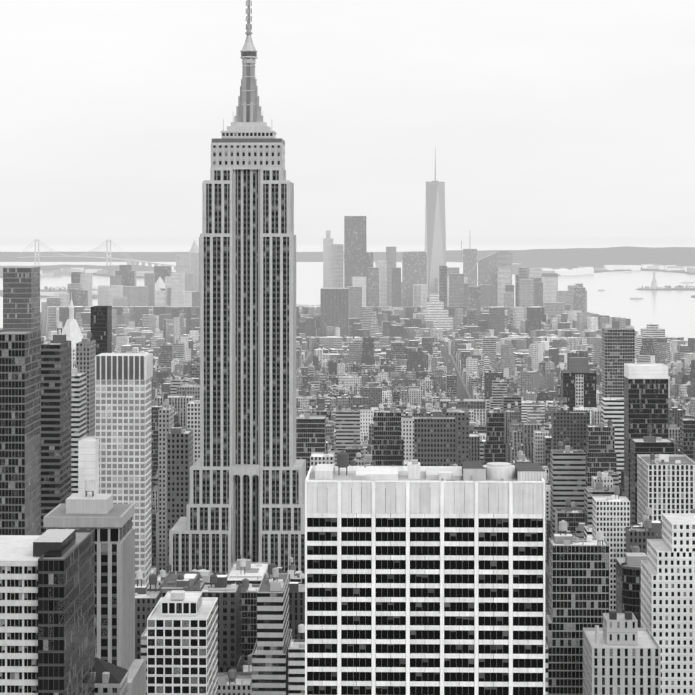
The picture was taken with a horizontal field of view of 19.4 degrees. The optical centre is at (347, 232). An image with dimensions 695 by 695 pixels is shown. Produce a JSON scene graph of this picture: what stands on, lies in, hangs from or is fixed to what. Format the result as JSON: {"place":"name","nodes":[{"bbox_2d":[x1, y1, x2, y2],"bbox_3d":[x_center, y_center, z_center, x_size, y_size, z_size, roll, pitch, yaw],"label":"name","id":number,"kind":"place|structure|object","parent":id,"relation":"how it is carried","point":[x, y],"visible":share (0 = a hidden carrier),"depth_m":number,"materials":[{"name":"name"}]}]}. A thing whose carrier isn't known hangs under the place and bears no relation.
{"place":"outdoors","nodes":[
{"label":"outdoors","id":0,"kind":"place"},
{"bbox_2d":[0,328,548,611],"bbox_3d":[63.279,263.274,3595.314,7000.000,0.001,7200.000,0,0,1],"label":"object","id":1,"kind":"structure","parent":0,"point":[461,392],"depth_m":3510.51,"materials":[{"name":"concrete"}]},
{"bbox_2d":[0,529,94,694],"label":"banded tower","id":2,"kind":"structure","parent":1,"relation":"on","point":[47,612],"depth_m":538.79,"materials":[{"name":"grey concrete"}]},
{"bbox_2d":[169,0,305,574],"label":"skyscraper","id":3,"kind":"structure","parent":1,"relation":"on","point":[247,482],"depth_m":1287.63,"materials":[{"name":"grey stone"}]},
{"bbox_2d":[0,267,694,694],"bbox_3d":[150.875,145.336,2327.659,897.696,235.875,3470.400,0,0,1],"label":"high-rise buildings","id":4,"kind":"structure","parent":1,"relation":"on","point":[74,429],"depth_m":1037.71,"materials":[{"name":"grey concrete"}]},
{"bbox_2d":[40,304,694,610],"bbox_3d":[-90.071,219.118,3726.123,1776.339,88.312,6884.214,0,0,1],"label":"distant city buildings","id":5,"kind":"structure","parent":1,"relation":"on","point":[399,332],"depth_m":4753.98,"materials":[{"name":"grey concrete"}]},
{"bbox_2d":[135,334,694,694],"bbox_3d":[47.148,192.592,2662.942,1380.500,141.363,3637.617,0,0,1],"label":"city buildings","id":6,"kind":"structure","parent":1,"relation":"on","point":[359,406],"depth_m":1618.87,"materials":[{"name":"grey concrete"}]},
{"bbox_2d":[305,451,546,694],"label":"office slab","id":7,"kind":"structure","parent":1,"relation":"on","point":[424,580],"depth_m":515.89,"materials":[{"name":"white concrete"}]},
{"bbox_2d":[41,150,586,336],"bbox_3d":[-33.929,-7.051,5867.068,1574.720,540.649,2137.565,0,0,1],"label":"distant skyline","id":8,"kind":"structure","parent":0,"point":[354,280],"depth_m":5897.69,"materials":[{"name":"grey concrete"}]},
{"bbox_2d":[0,237,694,340],"bbox_3d":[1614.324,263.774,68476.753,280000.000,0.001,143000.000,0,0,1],"label":"harbour water","id":9,"kind":"structure","parent":0,"point":[671,313],"depth_m":15052.33,"materials":[{"name":"grey liquid"}]},
{"bbox_2d":[17,239,175,268],"bbox_3d":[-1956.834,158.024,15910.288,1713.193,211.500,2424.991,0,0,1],"label":"suspension bridge","id":10,"kind":"structure","parent":9,"relation":"on","point":[132,262],"depth_m":15826.69,"materials":[{"name":"grey metal"}]},
{"bbox_2d":[0,246,694,298],"bbox_3d":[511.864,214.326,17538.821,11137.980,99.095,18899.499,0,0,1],"label":"harbour islands and shores","id":11,"kind":"object","parent":9,"relation":"on","point":[576,261],"visible":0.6,"depth_m":18213.82,"materials":[{"name":"grey plant"}]},
{"bbox_2d":[644,271,663,288],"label":"statue of liberty","id":12,"kind":"object","parent":11,"relation":"on","point":[654,284],"visible":0.94,"depth_m":9454.92,"materials":[{"name":"grey metal"}]},
{"bbox_2d":[598,271,693,298],"bbox_3d":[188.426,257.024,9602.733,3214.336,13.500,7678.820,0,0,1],"label":"boats","id":13,"kind":"object","parent":9,"relation":"on","point":[634,297],"visible":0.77,"depth_m":9296.45,"materials":[{"name":"grey metal"}]},
{"bbox_2d":[0,0,694,236],"label":"sky","id":14,"kind":"structure","parent":0,"point":[541,118],"materials":[{"name":"white"}]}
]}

